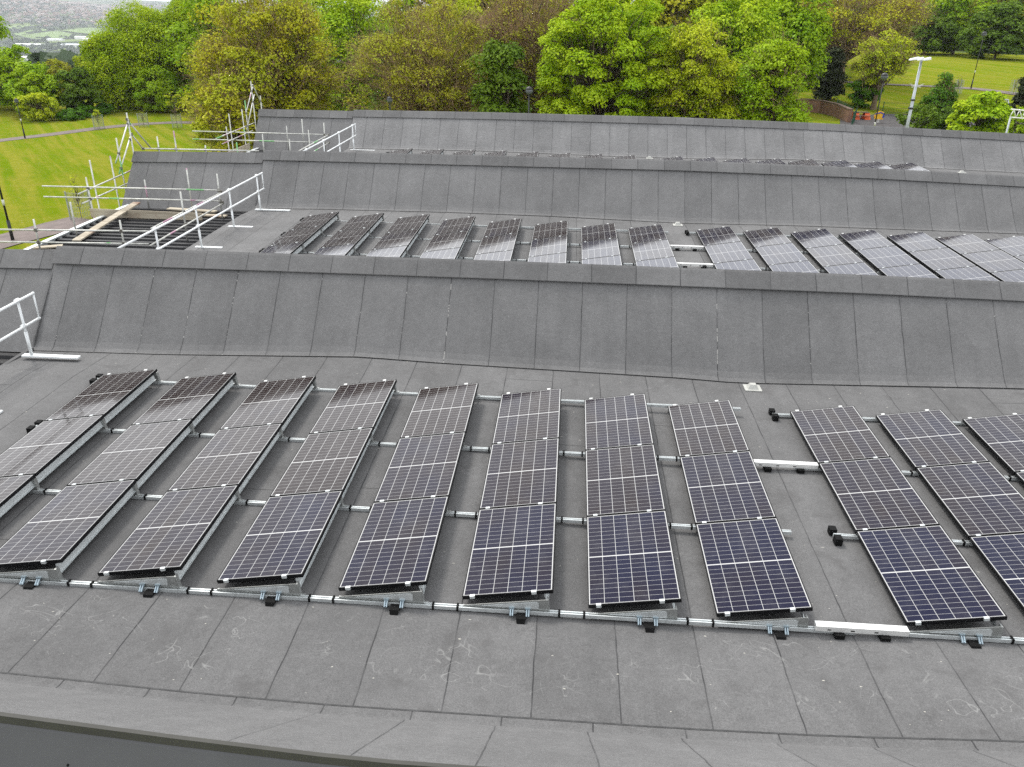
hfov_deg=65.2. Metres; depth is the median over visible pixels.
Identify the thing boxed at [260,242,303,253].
solar panel
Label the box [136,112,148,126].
tree guard
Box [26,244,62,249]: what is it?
scaffold board
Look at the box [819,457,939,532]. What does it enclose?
solar panel
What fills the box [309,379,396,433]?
solar panel
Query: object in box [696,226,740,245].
solar panel
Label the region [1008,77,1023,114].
conifer tree
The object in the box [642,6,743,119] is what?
broadleaf tree
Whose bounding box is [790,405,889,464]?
solar panel
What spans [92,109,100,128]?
sapling
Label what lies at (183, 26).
broadleaf tree
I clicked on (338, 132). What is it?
guard rail
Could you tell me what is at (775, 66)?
broadleaf tree
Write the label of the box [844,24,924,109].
broadleaf tree
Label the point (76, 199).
sapling
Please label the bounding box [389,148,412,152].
solar panel
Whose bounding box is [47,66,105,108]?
broadleaf tree
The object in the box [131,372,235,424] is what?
solar panel
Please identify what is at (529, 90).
street lamp
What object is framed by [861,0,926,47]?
broadleaf tree
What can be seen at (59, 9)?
distant town
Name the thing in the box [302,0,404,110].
broadleaf tree
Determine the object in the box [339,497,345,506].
mounting bracket
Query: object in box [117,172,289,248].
guard rail
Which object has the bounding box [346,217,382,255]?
wind deflector
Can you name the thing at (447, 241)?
solar panel
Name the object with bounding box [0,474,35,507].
solar panel
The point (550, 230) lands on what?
solar panel
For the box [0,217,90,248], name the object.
path
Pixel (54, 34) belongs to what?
field
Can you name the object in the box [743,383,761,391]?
roof outlet
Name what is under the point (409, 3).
broadleaf tree
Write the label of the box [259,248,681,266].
mounting rail
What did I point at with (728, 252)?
solar panel
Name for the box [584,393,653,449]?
solar panel
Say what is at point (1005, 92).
path
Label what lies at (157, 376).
mounting bracket
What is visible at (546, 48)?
broadleaf tree
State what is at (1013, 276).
solar panel
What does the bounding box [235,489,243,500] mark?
mounting bracket
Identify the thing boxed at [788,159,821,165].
solar panel
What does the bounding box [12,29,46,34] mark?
field
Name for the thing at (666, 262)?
solar panel
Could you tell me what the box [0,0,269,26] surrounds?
distant town
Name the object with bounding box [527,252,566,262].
solar panel
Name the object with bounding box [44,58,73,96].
broadleaf tree
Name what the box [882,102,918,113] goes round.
fence
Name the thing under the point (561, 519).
mounting rail
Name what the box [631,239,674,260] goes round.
solar panel
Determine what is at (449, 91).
broadleaf tree
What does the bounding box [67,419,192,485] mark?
solar panel
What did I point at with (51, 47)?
distant woods
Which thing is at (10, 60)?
broadleaf tree
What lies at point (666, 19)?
broadleaf tree
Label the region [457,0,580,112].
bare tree
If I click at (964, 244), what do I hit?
solar panel
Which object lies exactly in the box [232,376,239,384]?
mounting bracket
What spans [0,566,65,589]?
mounting bracket
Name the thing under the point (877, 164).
solar panel
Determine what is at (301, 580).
wind deflector
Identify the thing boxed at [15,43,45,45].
warehouse
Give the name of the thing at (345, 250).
solar panel
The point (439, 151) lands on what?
solar panel
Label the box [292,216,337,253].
wind deflector
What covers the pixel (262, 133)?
scaffold
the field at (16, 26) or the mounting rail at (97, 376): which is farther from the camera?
the field at (16, 26)
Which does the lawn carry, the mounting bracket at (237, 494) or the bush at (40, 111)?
the bush at (40, 111)
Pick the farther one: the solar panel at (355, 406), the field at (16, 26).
the field at (16, 26)
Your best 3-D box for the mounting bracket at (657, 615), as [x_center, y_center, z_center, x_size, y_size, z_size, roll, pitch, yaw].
[1.362,2.589,8.815,1.030,0.240,0.230,3,25,3]
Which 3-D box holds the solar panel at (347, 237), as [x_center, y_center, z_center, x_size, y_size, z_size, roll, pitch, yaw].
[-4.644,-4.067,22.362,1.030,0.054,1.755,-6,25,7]
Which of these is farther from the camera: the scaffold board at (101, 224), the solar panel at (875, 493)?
the scaffold board at (101, 224)
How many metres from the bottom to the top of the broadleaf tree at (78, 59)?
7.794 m
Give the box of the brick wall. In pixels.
[794,98,852,121]
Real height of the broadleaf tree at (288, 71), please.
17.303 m
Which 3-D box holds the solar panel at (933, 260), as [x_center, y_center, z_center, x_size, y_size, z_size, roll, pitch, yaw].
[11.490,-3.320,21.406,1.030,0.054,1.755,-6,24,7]
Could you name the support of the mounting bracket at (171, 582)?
on the sawtooth roof building
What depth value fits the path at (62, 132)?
99.29 m
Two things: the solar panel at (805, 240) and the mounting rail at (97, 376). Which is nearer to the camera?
the mounting rail at (97, 376)
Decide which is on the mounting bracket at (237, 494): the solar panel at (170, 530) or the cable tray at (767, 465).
the solar panel at (170, 530)
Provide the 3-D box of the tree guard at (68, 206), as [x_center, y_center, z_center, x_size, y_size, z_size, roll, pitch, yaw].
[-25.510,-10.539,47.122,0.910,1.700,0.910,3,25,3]
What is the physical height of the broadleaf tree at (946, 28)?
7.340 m
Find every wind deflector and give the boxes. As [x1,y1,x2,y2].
[0,375,155,516]
[55,380,233,572]
[174,385,313,579]
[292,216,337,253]
[295,390,393,585]
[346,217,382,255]
[402,220,427,256]
[419,585,425,592]
[456,222,473,258]
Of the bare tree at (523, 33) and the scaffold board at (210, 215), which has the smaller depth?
the scaffold board at (210, 215)
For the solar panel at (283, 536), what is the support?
on the mounting bracket at (342, 503)
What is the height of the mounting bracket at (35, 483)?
0.240 m
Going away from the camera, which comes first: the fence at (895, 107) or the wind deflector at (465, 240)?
the wind deflector at (465, 240)
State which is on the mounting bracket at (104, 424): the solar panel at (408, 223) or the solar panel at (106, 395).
the solar panel at (106, 395)
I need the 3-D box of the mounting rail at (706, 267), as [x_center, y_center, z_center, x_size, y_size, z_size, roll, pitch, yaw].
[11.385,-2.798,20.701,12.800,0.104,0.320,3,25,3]
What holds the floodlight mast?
on the lawn
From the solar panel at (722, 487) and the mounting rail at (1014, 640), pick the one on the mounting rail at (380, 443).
the solar panel at (722, 487)
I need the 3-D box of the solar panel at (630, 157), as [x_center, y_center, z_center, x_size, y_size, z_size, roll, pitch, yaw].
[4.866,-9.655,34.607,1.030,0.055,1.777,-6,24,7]
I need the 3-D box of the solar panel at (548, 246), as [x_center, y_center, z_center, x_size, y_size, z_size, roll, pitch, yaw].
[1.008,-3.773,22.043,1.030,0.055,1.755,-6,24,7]
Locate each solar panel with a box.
[0,415,103,476]
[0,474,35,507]
[0,479,136,567]
[44,369,156,420]
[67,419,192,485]
[97,485,238,575]
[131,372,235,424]
[167,423,282,490]
[217,490,342,583]
[220,376,315,428]
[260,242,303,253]
[269,226,322,245]
[270,428,373,496]
[290,212,338,229]
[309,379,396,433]
[313,243,355,255]
[320,227,370,247]
[337,213,383,231]
[338,496,448,590]
[366,245,407,256]
[371,229,419,249]
[374,432,465,501]
[385,214,429,232]
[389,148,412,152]
[400,383,478,437]
[420,149,443,153]
[420,248,460,258]
[423,231,468,251]
[434,216,475,234]
[452,150,475,154]
[462,503,556,599]
[473,250,513,260]
[475,233,517,254]
[479,438,558,508]
[483,218,521,236]
[484,150,506,155]
[492,388,561,443]
[516,152,538,156]
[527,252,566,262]
[528,235,567,256]
[532,221,567,239]
[548,153,570,156]
[580,154,603,157]
[581,223,616,241]
[581,238,619,259]
[582,255,621,264]
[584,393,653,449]
[585,444,665,516]
[586,510,681,607]
[612,155,636,158]
[628,224,667,243]
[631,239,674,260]
[635,257,678,267]
[658,156,683,159]
[668,400,749,457]
[680,451,775,525]
[690,157,717,161]
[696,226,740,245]
[696,518,812,616]
[704,241,752,263]
[714,259,761,270]
[723,158,751,162]
[743,227,791,248]
[755,158,785,163]
[755,243,808,265]
[768,261,819,272]
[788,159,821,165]
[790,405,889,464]
[791,229,842,249]
[806,244,863,267]
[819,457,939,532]
[821,160,856,166]
[823,262,879,275]
[839,230,895,250]
[854,161,892,168]
[856,525,1006,625]
[857,246,919,269]
[876,409,988,469]
[879,264,938,277]
[887,232,947,252]
[889,163,926,170]
[909,248,975,271]
[916,462,1023,538]
[934,266,999,280]
[935,234,999,255]
[961,250,1023,273]
[962,413,1023,473]
[969,533,1023,610]
[984,236,1023,256]
[991,269,1023,281]
[1014,255,1023,261]
[1015,472,1023,483]
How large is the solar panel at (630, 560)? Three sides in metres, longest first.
1.755 x 1.030 x 0.055 m
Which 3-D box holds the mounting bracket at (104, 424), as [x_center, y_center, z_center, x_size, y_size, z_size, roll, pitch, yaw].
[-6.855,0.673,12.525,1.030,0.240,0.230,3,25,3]
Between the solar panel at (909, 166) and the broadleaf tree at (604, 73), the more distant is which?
the broadleaf tree at (604, 73)
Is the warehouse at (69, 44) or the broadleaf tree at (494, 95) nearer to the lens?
the broadleaf tree at (494, 95)
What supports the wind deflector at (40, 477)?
attached to the mounting bracket at (35, 483)
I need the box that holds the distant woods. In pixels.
[0,0,264,63]
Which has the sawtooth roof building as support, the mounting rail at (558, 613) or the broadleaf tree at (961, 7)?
the mounting rail at (558, 613)
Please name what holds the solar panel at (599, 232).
on the bracket
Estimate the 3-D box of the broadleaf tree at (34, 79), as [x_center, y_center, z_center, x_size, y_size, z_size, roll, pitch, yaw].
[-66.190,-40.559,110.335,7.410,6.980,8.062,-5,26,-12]
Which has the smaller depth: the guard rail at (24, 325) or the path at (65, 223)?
the guard rail at (24, 325)
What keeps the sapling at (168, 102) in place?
on the lawn
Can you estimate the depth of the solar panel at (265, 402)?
13.07 m
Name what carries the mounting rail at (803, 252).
on the sawtooth roof building
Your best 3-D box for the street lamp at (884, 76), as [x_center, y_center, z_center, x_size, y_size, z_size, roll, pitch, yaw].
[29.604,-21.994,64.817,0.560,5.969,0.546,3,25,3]
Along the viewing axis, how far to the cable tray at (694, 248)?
22.62 m
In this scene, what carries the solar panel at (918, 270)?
on the bracket
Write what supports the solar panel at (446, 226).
on the bracket
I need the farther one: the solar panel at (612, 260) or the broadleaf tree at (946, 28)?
the broadleaf tree at (946, 28)
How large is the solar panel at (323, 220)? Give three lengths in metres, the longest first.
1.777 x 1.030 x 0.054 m
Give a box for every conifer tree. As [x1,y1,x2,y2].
[811,46,851,100]
[919,68,958,112]
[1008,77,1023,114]
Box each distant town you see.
[0,0,265,25]
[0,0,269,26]
[2,0,271,25]
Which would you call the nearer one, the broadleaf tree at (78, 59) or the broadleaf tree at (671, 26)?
the broadleaf tree at (671, 26)
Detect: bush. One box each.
[13,92,59,120]
[846,78,884,107]
[894,103,955,129]
[996,105,1023,133]
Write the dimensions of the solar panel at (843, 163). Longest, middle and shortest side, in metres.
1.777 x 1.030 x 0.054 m
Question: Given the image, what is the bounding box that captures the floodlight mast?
[905,57,930,127]
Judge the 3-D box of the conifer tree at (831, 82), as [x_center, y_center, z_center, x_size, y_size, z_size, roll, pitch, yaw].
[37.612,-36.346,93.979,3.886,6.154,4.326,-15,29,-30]
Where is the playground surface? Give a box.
[840,114,1023,131]
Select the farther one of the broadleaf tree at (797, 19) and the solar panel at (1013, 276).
the broadleaf tree at (797, 19)
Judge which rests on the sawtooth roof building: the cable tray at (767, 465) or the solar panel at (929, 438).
the cable tray at (767, 465)
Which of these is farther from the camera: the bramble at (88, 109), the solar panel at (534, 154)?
the bramble at (88, 109)
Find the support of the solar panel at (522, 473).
on the bracket
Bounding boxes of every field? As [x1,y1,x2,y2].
[6,25,28,29]
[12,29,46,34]
[18,30,73,38]
[63,28,101,33]
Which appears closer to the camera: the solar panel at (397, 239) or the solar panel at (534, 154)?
the solar panel at (397, 239)
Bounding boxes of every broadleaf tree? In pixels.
[0,14,18,94]
[0,44,50,107]
[2,62,61,113]
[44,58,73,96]
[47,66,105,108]
[72,56,95,83]
[78,0,195,107]
[130,64,183,112]
[156,0,215,104]
[161,0,290,105]
[166,0,350,141]
[173,58,271,151]
[254,0,370,108]
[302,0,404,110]
[333,0,498,111]
[362,27,439,109]
[380,0,467,72]
[419,0,527,105]
[422,0,483,75]
[466,38,535,112]
[516,6,584,112]
[526,0,627,78]
[534,0,678,116]
[609,0,720,52]
[640,24,705,110]
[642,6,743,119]
[666,0,725,29]
[686,0,785,118]
[691,0,807,51]
[723,25,812,122]
[754,0,835,100]
[795,0,944,83]
[809,9,851,57]
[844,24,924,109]
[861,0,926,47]
[903,12,963,54]
[920,0,1000,54]
[945,90,1014,132]
[952,0,1023,58]
[957,0,1023,31]
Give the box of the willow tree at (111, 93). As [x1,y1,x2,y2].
[79,28,143,111]
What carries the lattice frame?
on the lawn
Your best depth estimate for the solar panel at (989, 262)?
21.31 m
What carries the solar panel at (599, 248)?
on the bracket
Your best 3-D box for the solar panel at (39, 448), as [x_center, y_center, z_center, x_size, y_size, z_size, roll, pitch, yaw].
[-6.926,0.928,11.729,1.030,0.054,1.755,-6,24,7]
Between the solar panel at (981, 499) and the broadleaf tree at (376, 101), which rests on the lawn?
the broadleaf tree at (376, 101)
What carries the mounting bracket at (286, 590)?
on the sawtooth roof building
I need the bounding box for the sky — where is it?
[146,0,777,6]
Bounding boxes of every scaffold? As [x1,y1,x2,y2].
[0,113,258,249]
[192,81,329,151]
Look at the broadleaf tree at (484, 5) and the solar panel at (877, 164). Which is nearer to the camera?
the solar panel at (877, 164)
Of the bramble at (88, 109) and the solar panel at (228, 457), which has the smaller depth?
the solar panel at (228, 457)
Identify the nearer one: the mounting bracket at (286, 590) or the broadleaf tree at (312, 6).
the mounting bracket at (286, 590)
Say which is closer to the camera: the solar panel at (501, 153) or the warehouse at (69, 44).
the solar panel at (501, 153)
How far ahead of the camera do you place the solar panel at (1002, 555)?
9.77 m
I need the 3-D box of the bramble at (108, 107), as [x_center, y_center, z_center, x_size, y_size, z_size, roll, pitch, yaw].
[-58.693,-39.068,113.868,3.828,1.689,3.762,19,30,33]
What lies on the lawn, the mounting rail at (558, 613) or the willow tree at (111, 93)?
the willow tree at (111, 93)
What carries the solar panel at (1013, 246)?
on the bracket
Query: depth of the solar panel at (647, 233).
23.43 m
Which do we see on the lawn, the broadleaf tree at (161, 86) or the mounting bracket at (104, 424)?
the broadleaf tree at (161, 86)
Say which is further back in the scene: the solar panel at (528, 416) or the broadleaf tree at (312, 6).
the broadleaf tree at (312, 6)
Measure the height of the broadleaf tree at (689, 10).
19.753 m
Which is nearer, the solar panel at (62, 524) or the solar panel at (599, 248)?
the solar panel at (62, 524)
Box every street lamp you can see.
[0,187,14,239]
[14,99,25,137]
[387,96,392,109]
[525,86,532,112]
[874,73,887,125]
[970,31,986,88]
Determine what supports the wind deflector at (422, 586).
attached to the bracket
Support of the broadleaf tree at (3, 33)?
on the lawn
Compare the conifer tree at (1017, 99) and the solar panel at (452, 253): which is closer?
the solar panel at (452, 253)
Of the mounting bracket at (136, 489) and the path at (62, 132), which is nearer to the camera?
the mounting bracket at (136, 489)
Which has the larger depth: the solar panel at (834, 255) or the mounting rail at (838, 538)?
the solar panel at (834, 255)
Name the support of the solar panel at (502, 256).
on the bracket
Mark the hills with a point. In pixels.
(77, 41)
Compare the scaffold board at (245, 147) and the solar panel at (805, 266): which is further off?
the scaffold board at (245, 147)
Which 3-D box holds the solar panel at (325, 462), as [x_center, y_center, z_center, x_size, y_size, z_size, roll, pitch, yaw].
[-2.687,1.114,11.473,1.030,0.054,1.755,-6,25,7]
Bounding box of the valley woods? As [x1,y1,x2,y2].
[26,49,143,74]
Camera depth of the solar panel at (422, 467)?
11.30 m
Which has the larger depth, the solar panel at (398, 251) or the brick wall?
the brick wall
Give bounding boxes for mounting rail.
[0,578,854,634]
[26,420,679,461]
[29,488,791,534]
[89,373,740,410]
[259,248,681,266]
[281,232,683,249]
[300,217,667,232]
[685,230,888,239]
[691,248,912,256]
[703,265,993,276]
[768,408,965,425]
[793,468,1019,480]
[827,525,973,545]
[890,633,1023,643]
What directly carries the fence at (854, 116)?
on the playground surface
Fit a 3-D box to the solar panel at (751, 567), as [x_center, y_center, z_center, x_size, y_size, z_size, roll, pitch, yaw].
[2.838,2.158,9.574,1.030,0.054,1.755,-6,24,7]
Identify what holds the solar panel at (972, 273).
on the bracket
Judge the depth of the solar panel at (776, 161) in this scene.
34.58 m
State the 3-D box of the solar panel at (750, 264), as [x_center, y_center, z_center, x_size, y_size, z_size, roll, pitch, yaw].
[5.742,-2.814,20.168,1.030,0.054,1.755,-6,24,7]
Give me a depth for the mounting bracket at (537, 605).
8.91 m
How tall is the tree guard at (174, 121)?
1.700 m
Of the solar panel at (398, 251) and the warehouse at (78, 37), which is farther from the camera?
the warehouse at (78, 37)
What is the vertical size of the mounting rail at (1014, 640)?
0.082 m
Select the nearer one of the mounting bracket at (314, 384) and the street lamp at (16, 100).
the mounting bracket at (314, 384)
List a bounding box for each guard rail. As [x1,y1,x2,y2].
[0,292,80,413]
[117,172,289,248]
[303,123,358,151]
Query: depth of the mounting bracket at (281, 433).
12.39 m
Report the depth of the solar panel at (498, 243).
22.08 m
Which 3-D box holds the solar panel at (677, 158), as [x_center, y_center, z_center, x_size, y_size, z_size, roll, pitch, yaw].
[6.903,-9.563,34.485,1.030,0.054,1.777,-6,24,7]
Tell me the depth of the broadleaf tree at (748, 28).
77.39 m
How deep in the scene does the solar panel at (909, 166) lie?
34.02 m
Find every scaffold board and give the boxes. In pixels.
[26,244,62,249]
[72,202,139,240]
[89,208,202,219]
[166,207,217,212]
[202,213,227,217]
[228,143,249,151]
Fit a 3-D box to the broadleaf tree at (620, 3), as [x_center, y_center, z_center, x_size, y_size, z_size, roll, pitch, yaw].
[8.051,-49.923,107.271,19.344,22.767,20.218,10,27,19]
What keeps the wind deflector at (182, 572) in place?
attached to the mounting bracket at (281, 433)
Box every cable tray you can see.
[670,245,703,250]
[677,262,713,267]
[753,459,818,473]
[814,621,909,641]
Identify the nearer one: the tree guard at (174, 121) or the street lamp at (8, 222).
the street lamp at (8, 222)
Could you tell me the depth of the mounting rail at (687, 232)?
24.16 m
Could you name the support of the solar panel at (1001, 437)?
on the bracket
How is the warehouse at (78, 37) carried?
on the hills
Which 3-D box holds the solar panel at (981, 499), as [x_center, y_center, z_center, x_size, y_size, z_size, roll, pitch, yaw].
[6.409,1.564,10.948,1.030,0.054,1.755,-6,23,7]
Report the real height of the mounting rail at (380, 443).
0.104 m
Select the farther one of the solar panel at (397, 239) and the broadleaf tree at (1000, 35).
the broadleaf tree at (1000, 35)
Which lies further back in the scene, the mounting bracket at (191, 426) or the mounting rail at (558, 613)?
the mounting bracket at (191, 426)
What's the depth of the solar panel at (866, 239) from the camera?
23.04 m
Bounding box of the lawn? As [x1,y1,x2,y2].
[0,51,1023,248]
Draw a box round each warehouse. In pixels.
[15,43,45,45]
[46,38,64,40]
[61,43,83,46]
[74,36,88,38]
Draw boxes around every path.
[0,121,194,141]
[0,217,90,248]
[845,81,1016,94]
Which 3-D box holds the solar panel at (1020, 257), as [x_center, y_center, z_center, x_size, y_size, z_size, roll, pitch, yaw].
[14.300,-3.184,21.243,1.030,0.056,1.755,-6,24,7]
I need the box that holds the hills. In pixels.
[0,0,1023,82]
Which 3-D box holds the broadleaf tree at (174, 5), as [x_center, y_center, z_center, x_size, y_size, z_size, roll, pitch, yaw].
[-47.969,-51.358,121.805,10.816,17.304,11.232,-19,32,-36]
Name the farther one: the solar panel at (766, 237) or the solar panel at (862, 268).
the solar panel at (766, 237)
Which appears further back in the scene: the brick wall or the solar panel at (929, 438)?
the brick wall
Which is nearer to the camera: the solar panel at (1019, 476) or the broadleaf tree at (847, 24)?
the solar panel at (1019, 476)
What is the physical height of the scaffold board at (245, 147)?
0.270 m
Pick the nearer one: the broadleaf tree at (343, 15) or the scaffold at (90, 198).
the scaffold at (90, 198)
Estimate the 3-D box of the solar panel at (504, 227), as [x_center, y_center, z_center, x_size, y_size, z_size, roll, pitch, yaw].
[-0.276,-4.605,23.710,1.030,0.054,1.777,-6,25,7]
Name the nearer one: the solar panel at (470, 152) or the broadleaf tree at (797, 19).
the solar panel at (470, 152)
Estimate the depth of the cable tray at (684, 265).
21.04 m
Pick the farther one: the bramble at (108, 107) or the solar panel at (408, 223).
the bramble at (108, 107)
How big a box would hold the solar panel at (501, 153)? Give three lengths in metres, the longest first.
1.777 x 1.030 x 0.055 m
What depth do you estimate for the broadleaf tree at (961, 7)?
147.85 m
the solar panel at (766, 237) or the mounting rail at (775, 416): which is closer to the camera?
the mounting rail at (775, 416)
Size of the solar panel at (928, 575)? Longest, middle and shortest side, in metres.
1.755 x 1.030 x 0.054 m
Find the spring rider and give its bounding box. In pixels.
[874,111,884,122]
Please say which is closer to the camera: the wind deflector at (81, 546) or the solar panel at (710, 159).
the wind deflector at (81, 546)
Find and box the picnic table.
[852,111,870,119]
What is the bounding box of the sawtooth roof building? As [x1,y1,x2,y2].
[0,109,1023,766]
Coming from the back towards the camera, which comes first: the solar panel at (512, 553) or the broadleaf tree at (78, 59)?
the broadleaf tree at (78, 59)
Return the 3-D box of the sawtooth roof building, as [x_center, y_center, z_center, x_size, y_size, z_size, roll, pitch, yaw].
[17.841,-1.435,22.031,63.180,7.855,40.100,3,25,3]
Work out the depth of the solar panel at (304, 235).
22.41 m
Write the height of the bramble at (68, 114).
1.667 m
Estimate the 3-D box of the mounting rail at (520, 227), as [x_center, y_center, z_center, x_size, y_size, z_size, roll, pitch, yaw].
[-0.917,-4.855,24.654,11.368,0.104,0.320,3,25,3]
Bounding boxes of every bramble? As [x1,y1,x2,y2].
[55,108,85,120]
[75,104,104,117]
[88,103,114,113]
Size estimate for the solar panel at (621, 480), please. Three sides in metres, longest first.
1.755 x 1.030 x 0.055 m
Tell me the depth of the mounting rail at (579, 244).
22.95 m
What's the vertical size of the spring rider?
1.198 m
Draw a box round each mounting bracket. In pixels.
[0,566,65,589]
[32,477,42,489]
[97,573,184,597]
[101,418,109,429]
[132,483,140,495]
[154,371,162,381]
[189,423,196,433]
[217,581,305,606]
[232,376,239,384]
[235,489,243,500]
[279,428,285,437]
[312,379,318,388]
[338,588,428,615]
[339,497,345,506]
[462,597,551,624]
[590,606,677,632]
[719,614,808,639]
[910,623,1003,648]
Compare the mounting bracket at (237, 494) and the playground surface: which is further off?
the playground surface
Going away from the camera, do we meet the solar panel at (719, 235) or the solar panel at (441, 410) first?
the solar panel at (441, 410)
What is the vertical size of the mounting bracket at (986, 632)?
0.240 m
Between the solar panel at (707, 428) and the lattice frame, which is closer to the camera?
the solar panel at (707, 428)
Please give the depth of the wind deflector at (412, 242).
22.61 m
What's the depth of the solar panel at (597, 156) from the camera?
35.18 m
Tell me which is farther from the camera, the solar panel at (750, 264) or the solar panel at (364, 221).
the solar panel at (364, 221)
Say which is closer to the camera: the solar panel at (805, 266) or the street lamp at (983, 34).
the solar panel at (805, 266)
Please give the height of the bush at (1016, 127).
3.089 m
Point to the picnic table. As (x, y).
(865, 115)
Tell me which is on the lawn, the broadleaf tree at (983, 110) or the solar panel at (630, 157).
the broadleaf tree at (983, 110)
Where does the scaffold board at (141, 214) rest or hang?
on the sawtooth roof building
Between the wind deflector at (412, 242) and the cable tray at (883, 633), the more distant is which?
the wind deflector at (412, 242)
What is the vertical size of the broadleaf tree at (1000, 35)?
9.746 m
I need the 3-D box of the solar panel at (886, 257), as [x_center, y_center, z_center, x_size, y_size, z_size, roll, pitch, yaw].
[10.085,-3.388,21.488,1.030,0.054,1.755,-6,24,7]
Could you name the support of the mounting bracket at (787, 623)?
on the sawtooth roof building
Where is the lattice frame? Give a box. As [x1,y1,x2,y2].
[1005,109,1023,132]
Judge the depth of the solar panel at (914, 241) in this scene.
22.96 m
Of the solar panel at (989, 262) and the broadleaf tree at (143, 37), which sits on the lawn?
the broadleaf tree at (143, 37)
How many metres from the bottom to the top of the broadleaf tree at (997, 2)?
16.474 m
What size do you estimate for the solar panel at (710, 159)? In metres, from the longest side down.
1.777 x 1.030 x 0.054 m
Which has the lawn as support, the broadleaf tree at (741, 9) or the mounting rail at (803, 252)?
the broadleaf tree at (741, 9)
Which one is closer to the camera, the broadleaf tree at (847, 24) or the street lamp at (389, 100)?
the street lamp at (389, 100)
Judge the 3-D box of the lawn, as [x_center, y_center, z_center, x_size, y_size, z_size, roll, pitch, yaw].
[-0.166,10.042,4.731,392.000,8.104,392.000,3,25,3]
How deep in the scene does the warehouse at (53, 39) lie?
3224.07 m
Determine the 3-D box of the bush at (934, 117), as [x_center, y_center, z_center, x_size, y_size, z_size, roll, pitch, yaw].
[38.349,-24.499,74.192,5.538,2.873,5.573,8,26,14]
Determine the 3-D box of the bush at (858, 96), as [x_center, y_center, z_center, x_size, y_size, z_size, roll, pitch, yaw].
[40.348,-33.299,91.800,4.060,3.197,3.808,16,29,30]
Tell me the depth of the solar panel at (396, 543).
9.69 m
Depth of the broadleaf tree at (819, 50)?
124.95 m
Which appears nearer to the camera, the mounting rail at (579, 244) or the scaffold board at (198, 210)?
the mounting rail at (579, 244)
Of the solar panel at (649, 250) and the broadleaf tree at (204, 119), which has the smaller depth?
the solar panel at (649, 250)
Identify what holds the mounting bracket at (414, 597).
on the sawtooth roof building
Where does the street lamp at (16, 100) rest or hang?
on the path at (62, 132)
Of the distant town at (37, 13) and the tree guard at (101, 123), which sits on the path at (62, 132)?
the tree guard at (101, 123)
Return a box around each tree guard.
[64,190,92,219]
[91,114,104,128]
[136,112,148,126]
[170,114,181,127]
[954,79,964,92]
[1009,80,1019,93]
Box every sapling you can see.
[67,174,82,217]
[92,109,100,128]
[164,91,181,127]
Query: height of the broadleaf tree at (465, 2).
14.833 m
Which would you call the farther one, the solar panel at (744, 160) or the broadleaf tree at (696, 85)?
the broadleaf tree at (696, 85)
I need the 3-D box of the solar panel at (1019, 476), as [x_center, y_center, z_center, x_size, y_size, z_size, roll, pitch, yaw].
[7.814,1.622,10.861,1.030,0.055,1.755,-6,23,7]
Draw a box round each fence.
[851,108,856,124]
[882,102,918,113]
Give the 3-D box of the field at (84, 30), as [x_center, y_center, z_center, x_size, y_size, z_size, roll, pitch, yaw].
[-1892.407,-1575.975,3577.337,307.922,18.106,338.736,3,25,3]
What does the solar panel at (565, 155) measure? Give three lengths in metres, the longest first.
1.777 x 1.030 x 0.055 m
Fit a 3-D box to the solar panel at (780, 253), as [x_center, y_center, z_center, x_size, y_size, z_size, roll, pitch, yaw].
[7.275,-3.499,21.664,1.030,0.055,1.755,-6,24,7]
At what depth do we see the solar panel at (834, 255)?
21.53 m

